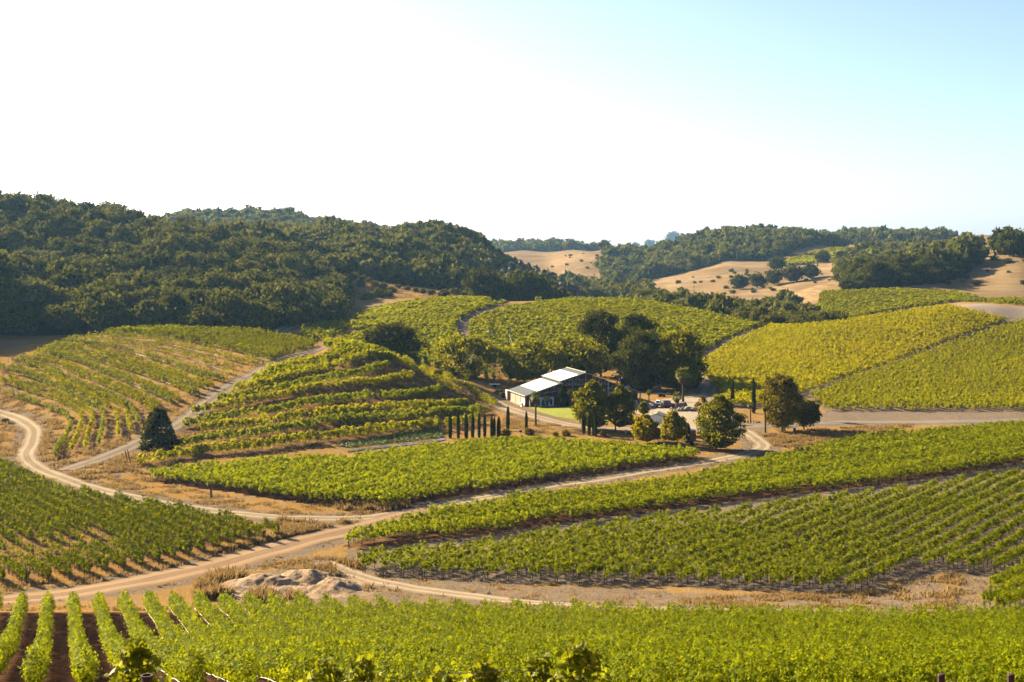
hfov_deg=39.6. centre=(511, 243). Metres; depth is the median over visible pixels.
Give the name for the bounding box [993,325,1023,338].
vine row
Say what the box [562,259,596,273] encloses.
ridge path
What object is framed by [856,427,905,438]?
vine row
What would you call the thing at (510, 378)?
vine row
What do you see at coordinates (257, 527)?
vine row
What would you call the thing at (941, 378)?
vine row
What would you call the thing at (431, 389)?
vine row
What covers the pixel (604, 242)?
oak tree
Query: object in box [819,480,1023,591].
vine row
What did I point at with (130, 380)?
vine row
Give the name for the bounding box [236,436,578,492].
vine row
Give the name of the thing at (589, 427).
cypress tree
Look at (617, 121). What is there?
sky
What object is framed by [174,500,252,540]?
vine row
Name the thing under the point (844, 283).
oak tree
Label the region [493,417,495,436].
cypress tree
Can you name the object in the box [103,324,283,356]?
vine row
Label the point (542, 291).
oak tree
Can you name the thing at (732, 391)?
cypress tree
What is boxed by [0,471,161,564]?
vine row
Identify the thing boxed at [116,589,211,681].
vine row
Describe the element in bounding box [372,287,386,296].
shrub
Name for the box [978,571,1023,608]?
vine row
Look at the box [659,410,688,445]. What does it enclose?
maple tree
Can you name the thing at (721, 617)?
vine row
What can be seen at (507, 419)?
cypress tree
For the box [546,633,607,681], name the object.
grapevine
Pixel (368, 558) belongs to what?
vine row
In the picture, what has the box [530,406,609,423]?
lawn
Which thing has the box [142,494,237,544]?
vine row
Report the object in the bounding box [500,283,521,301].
oak tree
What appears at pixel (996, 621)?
vine row
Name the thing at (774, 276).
oak tree
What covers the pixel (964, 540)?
vine row
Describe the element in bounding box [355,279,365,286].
shrub
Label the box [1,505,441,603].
dirt track
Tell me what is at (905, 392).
vine row
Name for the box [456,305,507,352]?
field track
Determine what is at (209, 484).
post
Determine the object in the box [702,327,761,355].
gap track
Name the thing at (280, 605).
vine row
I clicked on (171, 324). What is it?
vine row
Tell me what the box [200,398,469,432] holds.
vine row
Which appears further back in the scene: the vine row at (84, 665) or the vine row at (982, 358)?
the vine row at (982, 358)
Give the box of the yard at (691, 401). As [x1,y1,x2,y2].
[634,394,710,431]
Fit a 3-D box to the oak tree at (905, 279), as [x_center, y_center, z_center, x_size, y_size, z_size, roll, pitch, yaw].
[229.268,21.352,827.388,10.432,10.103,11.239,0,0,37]
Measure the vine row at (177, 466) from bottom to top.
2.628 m
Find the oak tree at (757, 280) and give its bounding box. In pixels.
[748,272,767,287]
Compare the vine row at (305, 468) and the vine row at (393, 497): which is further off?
the vine row at (305, 468)
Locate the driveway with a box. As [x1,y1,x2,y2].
[472,388,745,430]
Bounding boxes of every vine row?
[0,362,120,435]
[0,363,106,443]
[0,375,84,450]
[0,385,73,455]
[0,455,192,557]
[0,465,177,558]
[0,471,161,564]
[0,482,144,567]
[0,493,126,570]
[0,499,109,573]
[0,508,93,574]
[0,521,72,577]
[0,537,52,582]
[0,550,29,584]
[0,563,5,584]
[0,588,3,610]
[0,590,29,675]
[3,372,95,447]
[11,357,140,422]
[11,360,132,431]
[17,590,55,681]
[19,354,155,409]
[26,352,160,407]
[34,348,173,403]
[37,346,180,402]
[43,344,195,394]
[46,342,199,392]
[51,341,210,388]
[55,340,214,386]
[60,337,225,382]
[65,591,103,681]
[67,334,234,375]
[70,337,228,378]
[74,334,244,368]
[80,484,205,552]
[87,331,257,363]
[91,591,151,672]
[94,329,270,362]
[99,331,263,363]
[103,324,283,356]
[105,326,281,358]
[106,326,289,355]
[106,327,278,357]
[109,326,273,360]
[113,490,222,547]
[115,325,303,350]
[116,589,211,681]
[127,326,295,352]
[131,324,317,343]
[137,412,478,463]
[138,325,307,348]
[141,589,262,681]
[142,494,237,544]
[149,458,217,478]
[152,454,287,481]
[153,323,314,347]
[155,324,300,352]
[161,324,311,348]
[164,452,320,482]
[166,589,313,681]
[168,324,313,346]
[174,453,333,483]
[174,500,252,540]
[178,403,486,445]
[181,383,441,426]
[183,453,346,483]
[191,369,414,412]
[191,589,377,681]
[192,435,525,486]
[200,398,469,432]
[206,435,544,487]
[216,360,389,401]
[216,436,559,489]
[216,591,433,681]
[217,509,265,539]
[226,436,566,490]
[233,350,367,391]
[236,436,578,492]
[238,349,355,384]
[242,591,491,681]
[247,438,590,494]
[252,348,337,376]
[253,347,350,379]
[258,438,599,495]
[261,517,279,533]
[264,349,329,369]
[266,346,341,370]
[266,591,532,681]
[270,439,614,497]
[281,440,626,495]
[290,590,610,681]
[293,441,639,500]
[308,442,651,502]
[318,592,671,681]
[322,335,375,348]
[323,443,667,503]
[344,444,683,501]
[344,444,1022,546]
[344,594,728,681]
[352,441,1023,542]
[354,435,496,456]
[356,544,386,563]
[360,446,692,501]
[360,540,428,570]
[372,593,779,681]
[375,437,1023,534]
[379,482,458,502]
[380,347,498,404]
[381,538,456,572]
[387,440,439,450]
[397,596,834,681]
[398,435,1023,525]
[399,533,494,576]
[402,357,460,393]
[421,522,560,577]
[425,596,887,681]
[427,432,1023,514]
[439,518,597,578]
[440,515,518,539]
[452,597,941,681]
[461,513,630,579]
[465,381,490,401]
[473,447,700,490]
[478,598,997,681]
[483,508,669,579]
[486,361,495,379]
[499,362,512,383]
[504,505,699,580]
[506,486,544,506]
[508,597,1023,681]
[528,504,721,581]
[539,598,1023,681]
[554,501,752,582]
[568,597,1023,675]
[569,446,1023,522]
[576,494,791,583]
[602,493,821,580]
[602,598,1023,676]
[629,489,849,583]
[635,600,1020,658]
[655,486,874,584]
[665,601,1023,659]
[675,482,908,585]
[695,602,1021,649]
[697,478,938,586]
[701,430,1023,472]
[716,427,1023,468]
[720,473,968,587]
[727,602,1023,645]
[735,425,1023,465]
[742,469,995,588]
[757,603,1023,643]
[765,422,1023,459]
[769,466,1021,589]
[785,604,1022,641]
[792,471,1023,590]
[793,420,1023,450]
[809,389,868,408]
[811,392,856,408]
[812,450,1023,491]
[813,389,879,410]
[815,419,1023,447]
[815,604,1022,642]
[817,387,893,409]
[817,397,844,409]
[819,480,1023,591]
[823,400,833,408]
[824,387,906,410]
[827,385,917,410]
[831,381,927,408]
[834,380,938,407]
[837,380,952,410]
[840,378,964,410]
[845,376,976,409]
[845,491,1023,590]
[849,374,989,408]
[850,604,1023,641]
[853,373,1002,408]
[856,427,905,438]
[857,371,1015,410]
[862,370,1023,408]
[867,369,1023,406]
[871,367,1023,401]
[874,367,1023,398]
[880,364,1022,399]
[885,603,1023,637]
[886,364,1023,396]
[888,361,1022,396]
[892,360,1023,394]
[897,359,1023,391]
[901,357,1023,389]
[905,356,1023,385]
[908,355,1021,385]
[911,603,1023,636]
[912,352,1023,381]
[917,351,1023,380]
[921,500,1023,569]
[923,349,1023,377]
[925,348,1023,374]
[930,347,1023,373]
[931,602,1023,630]
[934,345,1023,370]
[938,344,1023,367]
[944,342,1023,365]
[945,512,1023,570]
[947,340,1023,364]
[951,340,1022,362]
[952,603,1023,630]
[954,337,1023,361]
[958,336,1023,358]
[962,336,1023,357]
[966,333,1023,355]
[966,526,1023,573]
[971,332,1023,353]
[973,604,1023,620]
[974,331,1023,352]
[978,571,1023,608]
[980,330,1022,348]
[983,329,1023,346]
[986,327,1023,343]
[988,561,1023,590]
[989,326,1023,343]
[991,601,1023,616]
[992,540,1023,573]
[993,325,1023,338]
[993,584,1023,609]
[998,325,1021,336]
[1000,324,1023,336]
[1003,322,1023,333]
[1006,322,1023,329]
[1010,601,1023,616]
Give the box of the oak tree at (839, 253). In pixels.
[832,250,849,259]
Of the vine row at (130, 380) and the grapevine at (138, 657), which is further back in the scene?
the vine row at (130, 380)
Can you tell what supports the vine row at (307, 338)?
on the ground at (996, 279)
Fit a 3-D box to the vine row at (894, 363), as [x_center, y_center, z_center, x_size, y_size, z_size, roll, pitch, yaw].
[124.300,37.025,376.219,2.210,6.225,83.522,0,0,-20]
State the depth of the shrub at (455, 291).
688.37 m
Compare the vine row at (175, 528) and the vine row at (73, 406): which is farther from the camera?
the vine row at (73, 406)
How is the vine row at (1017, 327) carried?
on the ground at (996, 279)
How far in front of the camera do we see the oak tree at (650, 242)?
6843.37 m
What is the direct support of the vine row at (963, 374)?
on the ground at (996, 279)
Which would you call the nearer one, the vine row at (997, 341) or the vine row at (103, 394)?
the vine row at (103, 394)
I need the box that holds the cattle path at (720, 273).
[663,268,768,287]
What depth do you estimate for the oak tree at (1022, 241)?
894.93 m
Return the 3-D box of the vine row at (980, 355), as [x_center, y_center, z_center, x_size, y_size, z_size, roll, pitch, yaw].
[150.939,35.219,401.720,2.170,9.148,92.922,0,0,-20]
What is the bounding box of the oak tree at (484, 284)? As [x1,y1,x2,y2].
[464,271,503,297]
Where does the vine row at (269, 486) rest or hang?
on the ground at (996, 279)
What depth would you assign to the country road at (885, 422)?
316.76 m
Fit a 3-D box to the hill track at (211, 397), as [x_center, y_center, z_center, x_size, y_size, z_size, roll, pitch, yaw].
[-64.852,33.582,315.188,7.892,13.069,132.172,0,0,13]
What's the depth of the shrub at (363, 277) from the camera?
711.12 m
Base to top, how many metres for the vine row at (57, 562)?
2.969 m
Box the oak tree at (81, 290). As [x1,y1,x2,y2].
[70,282,106,304]
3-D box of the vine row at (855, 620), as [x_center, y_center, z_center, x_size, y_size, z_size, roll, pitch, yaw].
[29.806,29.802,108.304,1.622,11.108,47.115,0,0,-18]
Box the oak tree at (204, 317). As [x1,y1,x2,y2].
[178,307,219,327]
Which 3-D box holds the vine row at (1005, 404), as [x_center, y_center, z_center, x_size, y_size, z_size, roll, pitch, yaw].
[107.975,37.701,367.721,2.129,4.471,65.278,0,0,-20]
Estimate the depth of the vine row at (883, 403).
352.96 m
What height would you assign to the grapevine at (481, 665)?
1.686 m
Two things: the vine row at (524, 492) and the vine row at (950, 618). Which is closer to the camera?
the vine row at (950, 618)
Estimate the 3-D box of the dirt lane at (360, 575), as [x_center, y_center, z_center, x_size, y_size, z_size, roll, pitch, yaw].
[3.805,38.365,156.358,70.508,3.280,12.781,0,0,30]
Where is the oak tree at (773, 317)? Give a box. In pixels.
[759,311,787,325]
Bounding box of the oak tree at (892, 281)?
[883,270,899,286]
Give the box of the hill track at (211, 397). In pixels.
[57,346,327,469]
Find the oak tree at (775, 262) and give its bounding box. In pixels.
[767,255,786,268]
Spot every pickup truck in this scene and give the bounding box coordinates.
[648,387,668,392]
[649,400,668,407]
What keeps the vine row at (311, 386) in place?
on the ground at (996, 279)
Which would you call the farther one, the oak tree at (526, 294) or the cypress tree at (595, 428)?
the oak tree at (526, 294)
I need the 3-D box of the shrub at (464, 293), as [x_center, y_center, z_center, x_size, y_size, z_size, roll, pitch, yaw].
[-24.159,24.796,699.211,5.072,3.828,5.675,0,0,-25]
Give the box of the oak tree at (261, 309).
[238,297,272,329]
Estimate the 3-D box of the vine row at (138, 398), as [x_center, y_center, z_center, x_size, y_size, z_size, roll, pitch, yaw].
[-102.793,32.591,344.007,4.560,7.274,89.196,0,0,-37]
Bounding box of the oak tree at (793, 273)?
[781,264,806,281]
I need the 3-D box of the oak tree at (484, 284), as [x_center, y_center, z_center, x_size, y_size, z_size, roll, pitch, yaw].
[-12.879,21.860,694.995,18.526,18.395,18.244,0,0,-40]
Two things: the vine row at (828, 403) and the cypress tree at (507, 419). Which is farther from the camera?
the vine row at (828, 403)
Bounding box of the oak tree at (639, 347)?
[604,327,673,390]
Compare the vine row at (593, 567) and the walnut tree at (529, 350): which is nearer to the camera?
the vine row at (593, 567)
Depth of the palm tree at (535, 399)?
309.01 m
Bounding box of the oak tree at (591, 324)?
[574,309,621,376]
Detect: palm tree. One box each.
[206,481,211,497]
[531,391,540,425]
[544,396,550,406]
[566,389,572,406]
[646,390,651,400]
[671,391,681,408]
[675,366,691,401]
[747,401,753,421]
[761,404,767,432]
[815,399,821,421]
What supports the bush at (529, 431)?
on the ground at (996, 279)
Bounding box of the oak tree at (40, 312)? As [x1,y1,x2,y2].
[34,304,58,325]
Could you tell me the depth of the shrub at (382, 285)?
680.19 m
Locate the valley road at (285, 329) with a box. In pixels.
[247,296,445,334]
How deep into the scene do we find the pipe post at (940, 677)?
25.95 m
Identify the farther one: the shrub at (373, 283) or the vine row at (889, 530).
the shrub at (373, 283)
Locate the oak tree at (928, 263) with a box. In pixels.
[915,258,934,281]
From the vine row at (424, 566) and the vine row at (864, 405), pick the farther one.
the vine row at (864, 405)
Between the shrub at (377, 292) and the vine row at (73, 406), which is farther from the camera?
the shrub at (377, 292)
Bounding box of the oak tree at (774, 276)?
[763,269,785,283]
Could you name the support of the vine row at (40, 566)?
on the ground at (996, 279)
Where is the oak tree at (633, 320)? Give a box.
[615,312,660,360]
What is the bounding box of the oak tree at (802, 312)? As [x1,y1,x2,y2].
[787,310,810,316]
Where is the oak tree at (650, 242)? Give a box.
[644,239,654,246]
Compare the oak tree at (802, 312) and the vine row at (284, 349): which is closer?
the vine row at (284, 349)
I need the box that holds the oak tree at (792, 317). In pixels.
[785,313,811,322]
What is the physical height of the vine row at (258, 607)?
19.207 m
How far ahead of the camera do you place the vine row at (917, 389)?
362.89 m
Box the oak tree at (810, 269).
[800,263,822,277]
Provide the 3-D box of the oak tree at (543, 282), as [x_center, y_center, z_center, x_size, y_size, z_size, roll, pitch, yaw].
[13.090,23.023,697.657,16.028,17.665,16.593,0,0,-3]
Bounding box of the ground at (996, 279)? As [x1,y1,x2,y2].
[0,235,1023,681]
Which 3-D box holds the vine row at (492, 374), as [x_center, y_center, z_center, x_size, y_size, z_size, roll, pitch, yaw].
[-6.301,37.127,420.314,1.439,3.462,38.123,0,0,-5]
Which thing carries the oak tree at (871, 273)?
on the ground at (996, 279)
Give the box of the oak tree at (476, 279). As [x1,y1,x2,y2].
[460,264,500,296]
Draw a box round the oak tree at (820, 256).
[814,250,831,262]
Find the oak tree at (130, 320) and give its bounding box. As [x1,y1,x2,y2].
[121,313,143,326]
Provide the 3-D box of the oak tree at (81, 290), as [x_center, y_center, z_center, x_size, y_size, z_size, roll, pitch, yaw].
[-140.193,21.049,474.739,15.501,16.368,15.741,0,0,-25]
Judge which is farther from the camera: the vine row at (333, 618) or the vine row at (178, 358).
the vine row at (178, 358)
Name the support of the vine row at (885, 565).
on the ground at (996, 279)
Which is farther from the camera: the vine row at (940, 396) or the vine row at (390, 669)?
the vine row at (940, 396)
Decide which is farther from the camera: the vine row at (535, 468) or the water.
the water
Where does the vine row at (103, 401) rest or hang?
on the ground at (996, 279)
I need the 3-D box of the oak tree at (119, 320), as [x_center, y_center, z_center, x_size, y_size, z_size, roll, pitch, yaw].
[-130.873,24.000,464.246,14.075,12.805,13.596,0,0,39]
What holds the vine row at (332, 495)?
on the ground at (996, 279)
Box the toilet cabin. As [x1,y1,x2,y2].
[689,429,695,440]
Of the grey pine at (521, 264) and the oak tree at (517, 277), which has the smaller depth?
the oak tree at (517, 277)
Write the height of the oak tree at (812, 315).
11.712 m
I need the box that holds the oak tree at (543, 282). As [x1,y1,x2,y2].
[531,272,554,300]
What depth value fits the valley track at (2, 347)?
420.38 m
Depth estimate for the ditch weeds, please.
290.69 m
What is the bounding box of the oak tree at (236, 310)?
[213,300,258,328]
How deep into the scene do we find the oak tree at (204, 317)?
464.75 m
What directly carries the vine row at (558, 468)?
on the ground at (996, 279)
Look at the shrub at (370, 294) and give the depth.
645.75 m
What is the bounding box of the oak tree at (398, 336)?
[357,320,431,364]
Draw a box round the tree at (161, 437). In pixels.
[136,407,181,452]
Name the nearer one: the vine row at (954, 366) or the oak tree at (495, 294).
the vine row at (954, 366)
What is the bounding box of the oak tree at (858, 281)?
[850,274,868,288]
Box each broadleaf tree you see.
[651,325,708,390]
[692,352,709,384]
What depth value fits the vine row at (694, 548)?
185.72 m
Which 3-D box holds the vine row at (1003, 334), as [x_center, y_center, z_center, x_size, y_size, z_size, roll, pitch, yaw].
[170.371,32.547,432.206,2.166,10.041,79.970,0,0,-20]
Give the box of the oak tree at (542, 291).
[523,283,554,300]
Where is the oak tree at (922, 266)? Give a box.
[912,261,930,282]
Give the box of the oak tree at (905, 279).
[898,271,914,285]
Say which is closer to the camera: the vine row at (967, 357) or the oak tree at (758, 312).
the vine row at (967, 357)
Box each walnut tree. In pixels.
[426,331,504,377]
[495,336,559,382]
[544,333,611,375]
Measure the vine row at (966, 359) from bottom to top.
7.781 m
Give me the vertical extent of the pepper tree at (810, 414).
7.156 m
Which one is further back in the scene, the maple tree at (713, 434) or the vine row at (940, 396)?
the vine row at (940, 396)
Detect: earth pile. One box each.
[221,569,363,598]
[307,577,374,598]
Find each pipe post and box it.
[140,673,152,681]
[937,673,944,681]
[1007,673,1014,681]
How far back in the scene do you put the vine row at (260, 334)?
388.03 m
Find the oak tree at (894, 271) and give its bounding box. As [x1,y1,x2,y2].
[887,265,900,280]
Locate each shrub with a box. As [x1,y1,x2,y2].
[349,271,359,278]
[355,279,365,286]
[356,274,367,280]
[360,293,369,299]
[365,291,375,298]
[369,280,379,286]
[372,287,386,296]
[377,282,388,289]
[385,289,394,296]
[387,286,396,291]
[407,280,416,285]
[415,279,424,286]
[419,288,426,293]
[425,279,438,288]
[426,289,435,294]
[437,289,450,295]
[449,287,461,295]
[459,290,467,295]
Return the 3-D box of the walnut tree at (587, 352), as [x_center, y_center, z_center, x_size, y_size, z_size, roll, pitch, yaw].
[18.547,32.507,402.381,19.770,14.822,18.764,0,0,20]
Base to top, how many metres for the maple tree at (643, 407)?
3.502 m
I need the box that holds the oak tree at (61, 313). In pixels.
[41,304,84,332]
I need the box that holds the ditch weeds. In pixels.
[335,425,442,447]
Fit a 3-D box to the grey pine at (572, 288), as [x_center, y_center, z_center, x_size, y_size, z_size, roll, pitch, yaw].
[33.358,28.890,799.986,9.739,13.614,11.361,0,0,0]
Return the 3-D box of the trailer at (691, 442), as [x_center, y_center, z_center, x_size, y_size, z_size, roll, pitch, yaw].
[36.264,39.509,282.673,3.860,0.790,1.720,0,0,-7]
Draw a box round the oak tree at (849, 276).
[842,272,854,288]
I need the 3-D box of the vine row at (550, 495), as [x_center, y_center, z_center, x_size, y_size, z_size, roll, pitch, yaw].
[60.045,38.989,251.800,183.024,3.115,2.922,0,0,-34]
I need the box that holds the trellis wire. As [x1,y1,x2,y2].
[420,670,613,676]
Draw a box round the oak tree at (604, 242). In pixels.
[596,239,610,248]
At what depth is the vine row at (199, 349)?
371.67 m
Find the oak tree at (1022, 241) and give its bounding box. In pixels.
[1019,232,1023,250]
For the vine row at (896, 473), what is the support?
on the ground at (996, 279)
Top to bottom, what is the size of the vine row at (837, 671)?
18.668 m
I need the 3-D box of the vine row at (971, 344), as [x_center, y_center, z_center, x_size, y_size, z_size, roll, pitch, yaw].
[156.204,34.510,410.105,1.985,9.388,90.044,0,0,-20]
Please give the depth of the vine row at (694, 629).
97.27 m
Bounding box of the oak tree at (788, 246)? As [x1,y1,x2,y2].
[774,239,796,254]
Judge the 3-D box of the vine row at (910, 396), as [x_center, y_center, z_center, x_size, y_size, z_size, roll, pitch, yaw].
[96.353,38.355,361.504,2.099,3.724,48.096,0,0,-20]
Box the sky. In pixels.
[0,0,1023,246]
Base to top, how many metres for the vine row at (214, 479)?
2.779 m
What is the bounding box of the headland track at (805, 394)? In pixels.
[799,319,1016,397]
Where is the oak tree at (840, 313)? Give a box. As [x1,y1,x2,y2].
[830,308,850,319]
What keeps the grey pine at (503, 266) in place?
on the ground at (996, 279)
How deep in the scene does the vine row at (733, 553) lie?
188.33 m
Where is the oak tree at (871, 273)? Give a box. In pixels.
[856,259,893,287]
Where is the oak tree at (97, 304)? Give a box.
[75,287,124,331]
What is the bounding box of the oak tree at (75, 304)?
[63,299,85,324]
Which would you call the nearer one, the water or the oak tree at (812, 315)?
the water
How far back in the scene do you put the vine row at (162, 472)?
246.58 m
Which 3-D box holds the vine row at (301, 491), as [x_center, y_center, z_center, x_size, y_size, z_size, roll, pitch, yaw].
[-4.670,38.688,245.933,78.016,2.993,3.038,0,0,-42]
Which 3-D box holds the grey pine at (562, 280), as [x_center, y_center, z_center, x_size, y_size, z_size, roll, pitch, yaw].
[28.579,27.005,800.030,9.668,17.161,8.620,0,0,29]
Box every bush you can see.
[500,427,513,435]
[523,428,534,434]
[561,429,571,435]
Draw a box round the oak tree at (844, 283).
[838,278,854,289]
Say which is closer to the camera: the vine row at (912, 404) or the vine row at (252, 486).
the vine row at (252, 486)
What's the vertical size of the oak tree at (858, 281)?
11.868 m
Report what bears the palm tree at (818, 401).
on the ground at (996, 279)
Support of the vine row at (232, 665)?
on the ground at (996, 279)
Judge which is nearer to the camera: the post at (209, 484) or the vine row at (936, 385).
the post at (209, 484)
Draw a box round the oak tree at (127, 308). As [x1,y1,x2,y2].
[122,305,137,325]
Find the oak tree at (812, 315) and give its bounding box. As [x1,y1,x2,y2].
[808,311,819,320]
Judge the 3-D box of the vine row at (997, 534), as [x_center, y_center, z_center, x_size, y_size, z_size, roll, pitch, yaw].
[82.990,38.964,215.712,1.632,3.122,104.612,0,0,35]
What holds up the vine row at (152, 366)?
on the ground at (996, 279)
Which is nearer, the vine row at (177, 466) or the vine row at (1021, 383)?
the vine row at (177, 466)
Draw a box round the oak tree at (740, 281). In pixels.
[728,273,750,288]
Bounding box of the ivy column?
[556,385,569,406]
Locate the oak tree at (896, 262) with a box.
[886,254,915,284]
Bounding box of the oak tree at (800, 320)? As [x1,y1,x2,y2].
[789,316,807,323]
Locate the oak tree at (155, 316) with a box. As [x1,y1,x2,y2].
[129,296,167,325]
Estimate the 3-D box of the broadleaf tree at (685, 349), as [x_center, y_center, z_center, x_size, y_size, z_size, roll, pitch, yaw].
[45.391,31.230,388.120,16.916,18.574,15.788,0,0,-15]
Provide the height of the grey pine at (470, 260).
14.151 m
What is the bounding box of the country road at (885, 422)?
[739,419,1022,428]
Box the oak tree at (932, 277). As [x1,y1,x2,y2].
[921,266,941,283]
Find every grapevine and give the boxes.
[104,636,171,681]
[294,656,354,681]
[341,650,381,681]
[425,664,460,681]
[460,652,501,681]
[518,652,556,681]
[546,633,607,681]
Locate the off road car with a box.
[660,400,674,407]
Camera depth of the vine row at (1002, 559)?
175.97 m
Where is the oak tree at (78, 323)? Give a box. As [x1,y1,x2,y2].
[68,304,84,330]
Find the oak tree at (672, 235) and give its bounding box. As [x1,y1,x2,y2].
[664,231,680,240]
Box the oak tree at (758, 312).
[748,304,775,326]
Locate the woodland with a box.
[0,188,1023,328]
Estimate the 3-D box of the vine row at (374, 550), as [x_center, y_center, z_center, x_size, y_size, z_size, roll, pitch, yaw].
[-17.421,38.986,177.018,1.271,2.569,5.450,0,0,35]
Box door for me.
[537,397,553,405]
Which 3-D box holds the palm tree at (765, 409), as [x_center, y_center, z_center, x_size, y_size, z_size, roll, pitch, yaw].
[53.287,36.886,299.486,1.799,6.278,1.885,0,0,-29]
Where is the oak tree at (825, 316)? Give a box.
[812,309,841,322]
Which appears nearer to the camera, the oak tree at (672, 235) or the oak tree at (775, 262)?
the oak tree at (775, 262)
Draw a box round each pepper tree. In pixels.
[757,373,805,432]
[794,398,822,429]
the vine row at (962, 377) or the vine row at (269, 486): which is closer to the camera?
the vine row at (269, 486)
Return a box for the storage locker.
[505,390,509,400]
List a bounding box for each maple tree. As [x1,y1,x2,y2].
[570,379,616,427]
[605,384,636,430]
[630,414,660,441]
[637,401,649,413]
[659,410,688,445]
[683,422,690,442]
[693,394,748,449]
[694,395,707,416]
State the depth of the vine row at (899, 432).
287.36 m
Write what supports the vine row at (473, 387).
on the ground at (996, 279)
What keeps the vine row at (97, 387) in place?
on the ground at (996, 279)
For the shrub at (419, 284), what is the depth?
733.36 m
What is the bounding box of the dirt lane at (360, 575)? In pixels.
[315,561,870,613]
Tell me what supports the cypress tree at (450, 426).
on the ground at (996, 279)
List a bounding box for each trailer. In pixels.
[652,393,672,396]
[684,440,702,444]
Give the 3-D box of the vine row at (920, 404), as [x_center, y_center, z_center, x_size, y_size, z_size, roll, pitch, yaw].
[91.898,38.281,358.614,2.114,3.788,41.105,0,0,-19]
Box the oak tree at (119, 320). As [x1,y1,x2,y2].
[100,302,129,327]
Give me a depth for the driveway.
322.02 m
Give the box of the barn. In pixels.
[508,367,642,406]
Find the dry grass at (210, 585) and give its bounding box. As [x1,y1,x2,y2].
[0,279,1023,616]
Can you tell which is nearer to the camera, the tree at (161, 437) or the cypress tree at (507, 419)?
the tree at (161, 437)
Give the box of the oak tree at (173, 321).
[166,315,189,326]
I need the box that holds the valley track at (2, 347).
[0,340,57,348]
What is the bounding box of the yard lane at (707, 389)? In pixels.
[697,376,734,426]
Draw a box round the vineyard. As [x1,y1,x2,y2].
[299,246,1023,405]
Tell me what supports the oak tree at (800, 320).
on the ground at (996, 279)
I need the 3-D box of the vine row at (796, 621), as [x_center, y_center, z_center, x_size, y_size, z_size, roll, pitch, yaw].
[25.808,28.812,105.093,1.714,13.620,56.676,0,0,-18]
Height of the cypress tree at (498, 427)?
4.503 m
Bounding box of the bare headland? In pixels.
[954,304,1023,319]
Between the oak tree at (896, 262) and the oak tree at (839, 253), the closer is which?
the oak tree at (896, 262)
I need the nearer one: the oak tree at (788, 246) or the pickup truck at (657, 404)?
the pickup truck at (657, 404)
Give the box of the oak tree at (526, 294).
[517,283,538,300]
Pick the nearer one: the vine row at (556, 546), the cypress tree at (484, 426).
the vine row at (556, 546)
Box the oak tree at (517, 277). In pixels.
[506,267,539,300]
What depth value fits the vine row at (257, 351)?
379.12 m
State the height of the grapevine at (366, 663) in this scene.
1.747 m
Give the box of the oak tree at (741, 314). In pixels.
[735,309,750,318]
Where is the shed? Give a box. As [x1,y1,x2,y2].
[650,411,666,423]
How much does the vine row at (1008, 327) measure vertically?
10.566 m
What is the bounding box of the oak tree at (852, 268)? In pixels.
[841,261,865,278]
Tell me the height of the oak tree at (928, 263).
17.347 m
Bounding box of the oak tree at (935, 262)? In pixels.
[920,253,947,271]
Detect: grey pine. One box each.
[466,257,475,265]
[500,264,508,275]
[508,262,517,274]
[515,259,525,271]
[524,262,533,273]
[532,264,540,276]
[548,271,556,281]
[557,277,569,290]
[567,283,579,296]
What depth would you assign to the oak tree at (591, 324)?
413.09 m
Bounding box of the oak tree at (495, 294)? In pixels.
[487,278,509,300]
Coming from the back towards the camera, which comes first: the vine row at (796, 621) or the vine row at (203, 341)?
the vine row at (203, 341)
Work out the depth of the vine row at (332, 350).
342.69 m
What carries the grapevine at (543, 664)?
on the ground at (996, 279)
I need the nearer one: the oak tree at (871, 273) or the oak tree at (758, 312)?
the oak tree at (758, 312)
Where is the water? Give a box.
[347,439,444,451]
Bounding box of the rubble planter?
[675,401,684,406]
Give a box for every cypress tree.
[448,413,451,437]
[456,412,459,438]
[464,412,468,438]
[471,414,474,437]
[477,414,480,437]
[483,412,486,436]
[490,415,492,435]
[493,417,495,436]
[496,416,500,436]
[506,406,509,428]
[524,411,527,429]
[581,412,585,433]
[587,416,590,434]
[592,414,593,434]
[593,411,597,435]
[730,379,734,405]
[751,377,755,412]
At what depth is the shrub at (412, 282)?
735.11 m
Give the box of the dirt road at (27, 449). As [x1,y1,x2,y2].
[0,409,773,521]
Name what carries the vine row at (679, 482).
on the ground at (996, 279)
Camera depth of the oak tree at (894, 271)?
829.50 m
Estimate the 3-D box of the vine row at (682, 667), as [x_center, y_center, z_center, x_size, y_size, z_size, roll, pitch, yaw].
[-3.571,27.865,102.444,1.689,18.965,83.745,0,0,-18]
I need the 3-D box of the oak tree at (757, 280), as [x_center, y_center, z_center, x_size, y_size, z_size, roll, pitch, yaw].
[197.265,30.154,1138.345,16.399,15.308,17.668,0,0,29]
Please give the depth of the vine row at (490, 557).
179.27 m
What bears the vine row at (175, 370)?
on the ground at (996, 279)
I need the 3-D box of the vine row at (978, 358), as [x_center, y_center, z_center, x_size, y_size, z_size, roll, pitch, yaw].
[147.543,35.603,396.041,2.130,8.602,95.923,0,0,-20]
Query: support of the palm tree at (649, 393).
on the ground at (996, 279)
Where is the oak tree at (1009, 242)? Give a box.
[994,228,1023,256]
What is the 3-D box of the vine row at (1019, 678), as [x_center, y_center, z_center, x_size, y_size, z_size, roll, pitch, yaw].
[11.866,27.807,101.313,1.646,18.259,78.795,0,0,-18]
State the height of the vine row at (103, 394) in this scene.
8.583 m
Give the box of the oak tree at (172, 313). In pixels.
[144,299,186,325]

